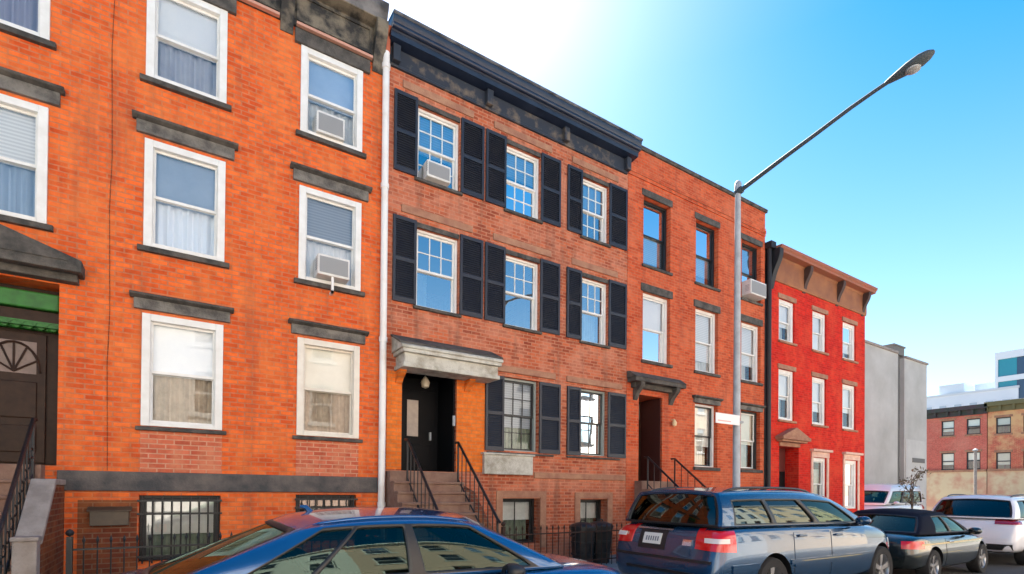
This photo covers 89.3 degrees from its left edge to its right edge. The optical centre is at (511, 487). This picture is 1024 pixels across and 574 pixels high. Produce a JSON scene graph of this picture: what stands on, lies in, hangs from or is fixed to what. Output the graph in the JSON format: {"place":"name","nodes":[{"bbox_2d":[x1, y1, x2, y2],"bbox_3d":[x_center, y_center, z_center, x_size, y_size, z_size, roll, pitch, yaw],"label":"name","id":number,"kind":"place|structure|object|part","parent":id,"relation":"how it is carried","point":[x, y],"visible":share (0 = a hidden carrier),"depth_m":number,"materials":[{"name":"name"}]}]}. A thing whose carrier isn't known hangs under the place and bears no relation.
{"place":"outdoors","nodes":[
{"label":"outdoors","id":0,"kind":"place"},
{"bbox_2d":[0,0,390,573],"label":"brick house","id":1,"kind":"structure","parent":0,"point":[190,346],"depth_m":7.93,"materials":[{"name":"orange brick"}]},
{"bbox_2d":[0,330,46,462],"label":"door","id":2,"kind":"structure","parent":1,"relation":"in","point":[23,356],"depth_m":7.07,"materials":[{"name":"brown wood"}]},
{"bbox_2d":[0,93,48,223],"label":"window","id":3,"kind":"structure","parent":1,"relation":"in","point":[24,125],"depth_m":6.97,"materials":[{"name":"glass"}]},
{"bbox_2d":[0,0,50,39],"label":"window","id":4,"kind":"structure","parent":1,"relation":"in","point":[30,16],"depth_m":7.00,"materials":[{"name":"glass"}]},
{"bbox_2d":[137,495,221,563],"bbox_3d":[-5.093,0.619,7.971,1.080,1.005,0.406,1,-1,-32],"label":"window","id":5,"kind":"structure","parent":1,"relation":"in","point":[168,515],"depth_m":7.97,"materials":[{"name":"glass"}]},
{"bbox_2d":[140,312,222,429],"bbox_3d":[-5.029,-1.723,7.933,1.040,1.656,0.250,1,-1,-32],"label":"window","id":6,"kind":"structure","parent":1,"relation":"in","point":[182,359],"depth_m":7.95,"materials":[{"name":"white glass"}]},
{"bbox_2d":[143,137,225,261],"bbox_3d":[-5.005,-4.328,7.954,1.040,1.586,0.250,1,-1,-32],"label":"window","id":7,"kind":"structure","parent":1,"relation":"in","point":[184,190],"depth_m":7.97,"materials":[{"name":"glass"}]},
{"bbox_2d":[146,0,227,103],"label":"window","id":8,"kind":"structure","parent":1,"relation":"in","point":[186,40],"depth_m":8.00,"materials":[{"name":"glass"}]},
{"bbox_2d":[294,495,357,511],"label":"window","id":9,"kind":"structure","parent":1,"relation":"in","point":[315,502],"depth_m":9.11,"materials":[{"name":"black paint"}]},
{"bbox_2d":[296,337,359,438],"bbox_3d":[-3.227,-1.697,9.074,1.045,1.656,0.250,1,-1,-32],"label":"window","id":10,"kind":"structure","parent":1,"relation":"in","point":[328,373],"depth_m":9.11,"materials":[{"name":"white glass"}]},
{"bbox_2d":[314,109,344,142],"bbox_3d":[-3.182,-6.240,9.021,0.474,0.370,0.258,1,-1,-32],"label":"air conditioner","id":11,"kind":"object","parent":1,"relation":"attached to","point":[329,125],"visible":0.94,"depth_m":8.92,"materials":[{"name":"grey"}]},
{"bbox_2d":[298,185,361,290],"bbox_3d":[-3.204,-4.302,9.095,1.045,1.586,0.250,1,-1,-32],"label":"window","id":12,"kind":"structure","parent":1,"relation":"in","point":[329,224],"depth_m":9.10,"materials":[{"name":"white paint"}]},
{"bbox_2d":[313,253,349,295],"bbox_3d":[-3.129,-3.625,8.972,0.534,0.620,0.388,1,-1,-32],"label":"air conditioner","id":13,"kind":"object","parent":1,"relation":"attached to","point":[332,269],"visible":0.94,"depth_m":8.83,"materials":[{"name":"grey"}]},
{"bbox_2d":[300,44,362,151],"bbox_3d":[-3.181,-6.740,9.115,1.045,1.482,0.250,1,-1,-32],"label":"window","id":14,"kind":"structure","parent":1,"relation":"in","point":[329,85],"depth_m":9.12,"materials":[{"name":"glass"}]},
{"bbox_2d":[385,9,642,556],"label":"brick house","id":15,"kind":"structure","parent":0,"point":[506,360],"depth_m":10.86,"materials":[{"name":"red brick"}]},
{"bbox_2d":[402,389,435,470],"bbox_3d":[-1.924,-1.160,10.681,0.750,1.660,0.100,1,-1,-32],"label":"door","id":16,"kind":"structure","parent":15,"relation":"in","point":[419,407],"depth_m":10.69,"materials":[{"name":"black paint"}]},
{"bbox_2d":[416,229,456,312],"bbox_3d":[-1.515,-4.207,10.207,0.900,1.506,0.122,1,-1,-32],"label":"window","id":17,"kind":"structure","parent":15,"relation":"in","point":[436,272],"depth_m":10.24,"materials":[{"name":"glass"}]},
{"bbox_2d":[423,159,450,186],"bbox_3d":[-1.465,-6.130,10.131,0.504,0.320,0.220,1,-1,-32],"label":"air conditioner","id":18,"kind":"object","parent":15,"relation":"attached to","point":[436,172],"visible":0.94,"depth_m":10.05,"materials":[{"name":"grey plastic"}]},
{"bbox_2d":[417,108,457,190],"bbox_3d":[-1.499,-6.598,10.236,0.900,1.408,0.144,1,-1,-32],"label":"window","id":19,"kind":"structure","parent":15,"relation":"in","point":[437,136],"depth_m":10.25,"materials":[{"name":"glass"}]},
{"bbox_2d":[503,498,533,542],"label":"window","id":20,"kind":"structure","parent":15,"relation":"in","point":[516,511],"depth_m":11.52,"materials":[{"name":"glass"}]},
{"bbox_2d":[504,378,535,451],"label":"window","id":21,"kind":"structure","parent":15,"relation":"in","point":[520,395],"depth_m":11.36,"materials":[{"name":"grey glass"}]},
{"bbox_2d":[505,256,537,330],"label":"window","id":22,"kind":"structure","parent":15,"relation":"in","point":[521,276],"depth_m":11.31,"materials":[{"name":"glass"}]},
{"bbox_2d":[506,146,538,218],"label":"window","id":23,"kind":"structure","parent":15,"relation":"in","point":[522,169],"depth_m":11.34,"materials":[{"name":"glass"}]},
{"bbox_2d":[580,499,600,522],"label":"window","id":24,"kind":"structure","parent":15,"relation":"in","point":[590,509],"depth_m":12.61,"materials":[{"name":"glass"}]},
{"bbox_2d":[581,389,604,455],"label":"window","id":25,"kind":"structure","parent":15,"relation":"in","point":[592,402],"depth_m":12.43,"materials":[{"name":"white glass"}]},
{"bbox_2d":[582,278,605,344],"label":"window","id":26,"kind":"structure","parent":15,"relation":"in","point":[593,293],"depth_m":12.43,"materials":[{"name":"glass"}]},
{"bbox_2d":[583,179,606,242],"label":"window","id":27,"kind":"structure","parent":15,"relation":"in","point":[594,195],"depth_m":12.44,"materials":[{"name":"glass"}]},
{"bbox_2d":[599,555,619,571],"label":"pavement","id":28,"kind":"structure","parent":0,"point":[613,565],"depth_m":10.83,"materials":[{"name":"concrete"}]},
{"bbox_2d":[65,529,242,573],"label":"iron fence","id":29,"kind":"object","parent":28,"relation":"on","point":[69,552],"visible":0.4,"depth_m":6.55,"materials":[{"name":"black"}]},
{"bbox_2d":[501,522,626,563],"bbox_3d":[1.506,1.123,10.540,4.040,0.955,0.090,1,-1,-32],"label":"iron fence","id":30,"kind":"object","parent":28,"relation":"on","point":[503,529],"visible":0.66,"depth_m":10.32,"materials":[{"name":"black metal"}]},
{"bbox_2d":[570,520,595,561],"bbox_3d":[1.478,1.136,10.818,0.565,0.933,0.565,0,0,5],"label":"trash bin","id":31,"kind":"object","parent":28,"relation":"on","point":[585,551],"visible":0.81,"depth_m":10.61,"materials":[{"name":"black plastic"}]},
{"bbox_2d":[591,519,613,562],"bbox_3d":[1.906,1.143,11.207,0.565,0.933,0.565,0,0,5],"label":"trash bin","id":32,"kind":"object","parent":28,"relation":"on","point":[602,522],"visible":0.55,"depth_m":11.00,"materials":[{"name":"black plastic"}]},
{"bbox_2d":[732,49,934,486],"bbox_3d":[5.365,-2.481,9.154,0.340,8.211,3.425,1,-1,-32],"label":"street lamp","id":33,"kind":"object","parent":28,"relation":"on","point":[914,64],"visible":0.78,"depth_m":10.39,"materials":[{"name":"metal"}]},
{"bbox_2d":[715,412,743,425],"bbox_3d":[4.235,-1.337,10.250,0.890,0.200,0.199,1,-1,-32],"label":"street sign","id":34,"kind":"object","parent":33,"relation":"attached to","point":[724,418],"visible":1,"depth_m":10.12,"materials":[{"name":"white metal"}]},
{"bbox_2d":[896,466,931,508],"bbox_3d":[12.741,0.529,16.494,0.928,2.455,0.840,1,-1,-38],"label":"street tree","id":35,"kind":"object","parent":28,"relation":"on","point":[916,476],"visible":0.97,"depth_m":16.51,"materials":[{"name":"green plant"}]},
{"bbox_2d":[625,145,767,524],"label":"brick house","id":36,"kind":"structure","parent":0,"point":[680,296],"depth_m":14.03,"materials":[{"name":"orange brick"}]},
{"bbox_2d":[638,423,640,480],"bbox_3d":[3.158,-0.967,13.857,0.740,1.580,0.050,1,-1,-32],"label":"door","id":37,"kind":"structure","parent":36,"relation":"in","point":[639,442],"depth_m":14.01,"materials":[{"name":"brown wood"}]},
{"bbox_2d":[643,200,665,270],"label":"window","id":38,"kind":"structure","parent":36,"relation":"in","point":[654,218],"depth_m":13.66,"materials":[{"name":"glass"}]},
{"bbox_2d":[642,293,666,363],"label":"window","id":39,"kind":"structure","parent":36,"relation":"in","point":[654,308],"depth_m":13.64,"materials":[{"name":"glass"}]},
{"bbox_2d":[695,404,713,466],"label":"window","id":40,"kind":"structure","parent":36,"relation":"in","point":[704,414],"depth_m":14.75,"materials":[{"name":"white glass"}]},
{"bbox_2d":[696,223,713,286],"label":"window","id":41,"kind":"structure","parent":36,"relation":"in","point":[704,235],"depth_m":14.75,"materials":[{"name":"glass"}]},
{"bbox_2d":[695,309,714,373],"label":"window","id":42,"kind":"structure","parent":36,"relation":"in","point":[704,321],"depth_m":14.75,"materials":[{"name":"grey glass"}]},
{"bbox_2d":[741,411,756,469],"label":"window","id":43,"kind":"structure","parent":36,"relation":"in","point":[748,428],"depth_m":15.88,"materials":[{"name":"white glass"}]},
{"bbox_2d":[742,243,756,281],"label":"window","id":44,"kind":"structure","parent":36,"relation":"in","point":[749,254],"depth_m":15.84,"materials":[{"name":"glass"}]},
{"bbox_2d":[741,323,757,381],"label":"window","id":45,"kind":"structure","parent":36,"relation":"in","point":[749,334],"depth_m":15.87,"materials":[{"name":"grey glass"}]},
{"bbox_2d":[742,279,765,301],"bbox_3d":[7.200,-5.891,15.508,0.784,0.430,0.408,1,-1,-32],"label":"air conditioner","id":46,"kind":"object","parent":36,"relation":"attached to","point":[753,290],"visible":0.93,"depth_m":15.33,"materials":[{"name":"grey plastic"}]},
{"bbox_2d":[384,0,1023,395],"label":"sky","id":47,"kind":"structure","parent":0,"point":[915,194],"materials":[{"name":"blue"}]},
{"bbox_2d":[764,240,877,512],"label":"brick house","id":48,"kind":"structure","parent":0,"point":[814,381],"depth_m":17.49,"materials":[{"name":"red brick"}]},
{"bbox_2d":[779,471,784,489],"bbox_3d":[8.664,0.495,16.989,0.930,2.050,0.065,1,-1,-32],"label":"door","id":49,"kind":"structure","parent":48,"relation":"in","point":[781,474],"depth_m":17.12,"materials":[{"name":"black paint"}]},
{"bbox_2d":[778,369,791,420],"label":"window","id":50,"kind":"structure","parent":48,"relation":"in","point":[785,377],"depth_m":16.81,"materials":[{"name":"white paint"}]},
{"bbox_2d":[779,299,792,342],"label":"window","id":51,"kind":"structure","parent":48,"relation":"in","point":[785,308],"depth_m":16.83,"materials":[{"name":"white paint"}]},
{"bbox_2d":[812,377,823,425],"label":"window","id":52,"kind":"structure","parent":48,"relation":"in","point":[817,384],"depth_m":17.87,"materials":[{"name":"white glass"}]},
{"bbox_2d":[812,311,824,351],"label":"window","id":53,"kind":"structure","parent":48,"relation":"in","point":[818,340],"depth_m":17.89,"materials":[{"name":"white paint"}]},
{"bbox_2d":[813,458,824,496],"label":"window","id":54,"kind":"structure","parent":48,"relation":"in","point":[819,460],"depth_m":17.89,"materials":[{"name":"white paint"}]},
{"bbox_2d":[842,384,853,429],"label":"window","id":55,"kind":"structure","parent":48,"relation":"in","point":[847,391],"depth_m":18.99,"materials":[{"name":"white paint"}]},
{"bbox_2d":[843,322,853,360],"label":"window","id":56,"kind":"structure","parent":48,"relation":"in","point":[848,330],"depth_m":19.00,"materials":[{"name":"white paint"}]},
{"bbox_2d":[845,460,855,508],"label":"window","id":57,"kind":"structure","parent":48,"relation":"in","point":[850,466],"depth_m":19.01,"materials":[{"name":"white paint"}]},
{"bbox_2d":[864,483,923,509],"bbox_3d":[17.057,0.836,24.000,4.914,2.077,2.360,1,-1,-32],"label":"white van","id":58,"kind":"object","parent":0,"point":[879,495],"visible":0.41,"depth_m":23.06,"materials":[{"name":"paint"}]},
{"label":"side window","id":59,"kind":"part","parent":58,"relation":"part of","materials":[{"name":"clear glass"}]},
{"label":"side window","id":60,"kind":"part","parent":58,"relation":"part of","materials":[{"name":"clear glass"}]},
{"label":"side window","id":61,"kind":"part","parent":58,"relation":"part of","materials":[{"name":"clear glass"}]},
{"bbox_2d":[926,404,987,510],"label":"brick house","id":62,"kind":"structure","parent":0,"point":[956,436],"depth_m":43.79,"materials":[{"name":"brick"}]},
{"bbox_2d":[940,418,955,437],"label":"window","id":63,"kind":"structure","parent":62,"relation":"in","point":[947,425],"depth_m":44.32,"materials":[{"name":"grey glass"}]},
{"bbox_2d":[940,450,955,469],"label":"window","id":64,"kind":"structure","parent":62,"relation":"in","point":[947,456],"depth_m":44.31,"materials":[{"name":"grey glass"}]},
{"bbox_2d":[965,416,981,435],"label":"window","id":65,"kind":"structure","parent":62,"relation":"in","point":[971,422],"depth_m":42.82,"materials":[{"name":"grey glass"}]},
{"bbox_2d":[965,449,981,469],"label":"window","id":66,"kind":"structure","parent":62,"relation":"in","point":[970,453],"depth_m":42.95,"materials":[{"name":"grey glass"}]},
{"bbox_2d":[892,552,1023,573],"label":"road","id":67,"kind":"structure","parent":0,"point":[1002,563],"depth_m":11.72,"materials":[{"name":"grey asphalt"}]},
{"bbox_2d":[119,505,621,573],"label":"blue sedan","id":68,"kind":"object","parent":67,"relation":"on","point":[375,540],"visible":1,"depth_m":4.18,"materials":[{"name":"paint"}]},
{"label":"rear window","id":69,"kind":"part","parent":68,"relation":"part of","materials":[{"name":"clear glass"}]},
{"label":"side window","id":70,"kind":"part","parent":68,"relation":"part of","materials":[{"name":"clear glass"}]},
{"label":"side window","id":71,"kind":"part","parent":68,"relation":"part of","materials":[{"name":"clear glass"}]},
{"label":"side window","id":72,"kind":"part","parent":68,"relation":"part of","materials":[{"name":"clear glass"}]},
{"bbox_2d":[616,487,892,573],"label":"station wagon","id":73,"kind":"object","parent":67,"relation":"on","point":[723,530],"visible":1,"depth_m":7.26,"materials":[{"name":"blue paint"}]},
{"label":"rear window","id":74,"kind":"part","parent":73,"relation":"part of","materials":[{"name":"black glass"}]},
{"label":"side window","id":75,"kind":"part","parent":73,"relation":"part of","materials":[{"name":"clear glass"}]},
{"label":"side window","id":76,"kind":"part","parent":73,"relation":"part of","materials":[{"name":"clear glass"}]},
{"bbox_3d":[4.352,0.957,7.573,0.980,0.790,0.140,1,-1,-32],"label":"door","id":77,"kind":"part","parent":73,"relation":"part of","materials":[{"name":"blue metal"}]},
{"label":"side window","id":78,"kind":"part","parent":73,"relation":"part of","materials":[{"name":"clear glass"}]},
{"bbox_3d":[5.234,0.980,8.153,1.070,0.770,0.177,1,-1,-32],"label":"door","id":79,"kind":"part","parent":73,"relation":"part of","materials":[{"name":"blue metal"}]},
{"bbox_2d":[854,508,987,573],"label":"convertible","id":80,"kind":"object","parent":67,"relation":"on","point":[926,542],"visible":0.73,"depth_m":9.96,"materials":[{"name":"black paint"}]},
{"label":"rear window","id":81,"kind":"part","parent":80,"relation":"part of","materials":[{"name":"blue glass"}]},
{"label":"side window","id":82,"kind":"part","parent":80,"relation":"part of","materials":[{"name":"teal glass"}]},
{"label":"side window","id":83,"kind":"part","parent":80,"relation":"part of","materials":[{"name":"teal glass"}]},
{"bbox_3d":[8.860,1.222,10.375,1.400,0.590,0.237,1,-1,-32],"label":"door","id":84,"kind":"part","parent":80,"relation":"part of","materials":[{"name":"grey paint"}]},
{"bbox_2d":[932,494,1023,564],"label":"suv","id":85,"kind":"object","parent":67,"relation":"on","point":[997,519],"visible":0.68,"depth_m":12.28,"materials":[{"name":"white paint"}]},
{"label":"rear window","id":86,"kind":"part","parent":85,"relation":"part of","materials":[{"name":"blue glass"}]},
{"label":"side window","id":87,"kind":"part","parent":85,"relation":"part of","materials":[{"name":"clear glass"}]},
{"bbox_2d":[984,398,1023,494],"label":"brick house","id":88,"kind":"structure","parent":0,"point":[1005,472],"depth_m":41.09,"materials":[{"name":"brick"}]},
{"bbox_2d":[994,414,1012,435],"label":"window","id":89,"kind":"structure","parent":88,"relation":"in","point":[1003,420],"depth_m":41.31,"materials":[{"name":"grey glass"}]},
{"bbox_2d":[994,450,1012,468],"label":"window","id":90,"kind":"structure","parent":88,"relation":"in","point":[1004,457],"depth_m":41.31,"materials":[{"name":"grey glass"}]},
{"label":"ground","id":91,"kind":"structure","parent":0,"visible":0},
{"bbox_2d":[864,340,928,509],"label":"stucco building","id":92,"kind":"structure","parent":91,"relation":"on","point":[895,413],"depth_m":27.81,"materials":[{"name":"grey paint"}]},
{"bbox_2d":[927,382,1019,409],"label":"apartment block","id":93,"kind":"structure","parent":91,"relation":"on","point":[959,394],"depth_m":74.79,"materials":[{"name":"grey"}]},
{"bbox_2d":[973,448,977,493],"bbox_3d":[34.648,-0.327,38.755,0.500,5.190,0.500,1,-1,-32],"label":"signal pole","id":94,"kind":"object","parent":91,"relation":"on","point":[975,450],"visible":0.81,"depth_m":38.69,"materials":[{"name":"grey metal"}]},
{"bbox_2d":[995,348,1023,399],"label":"glass tower","id":95,"kind":"structure","parent":91,"relation":"on","point":[1009,368],"depth_m":70.72,"materials":[{"name":"white"}]}
]}

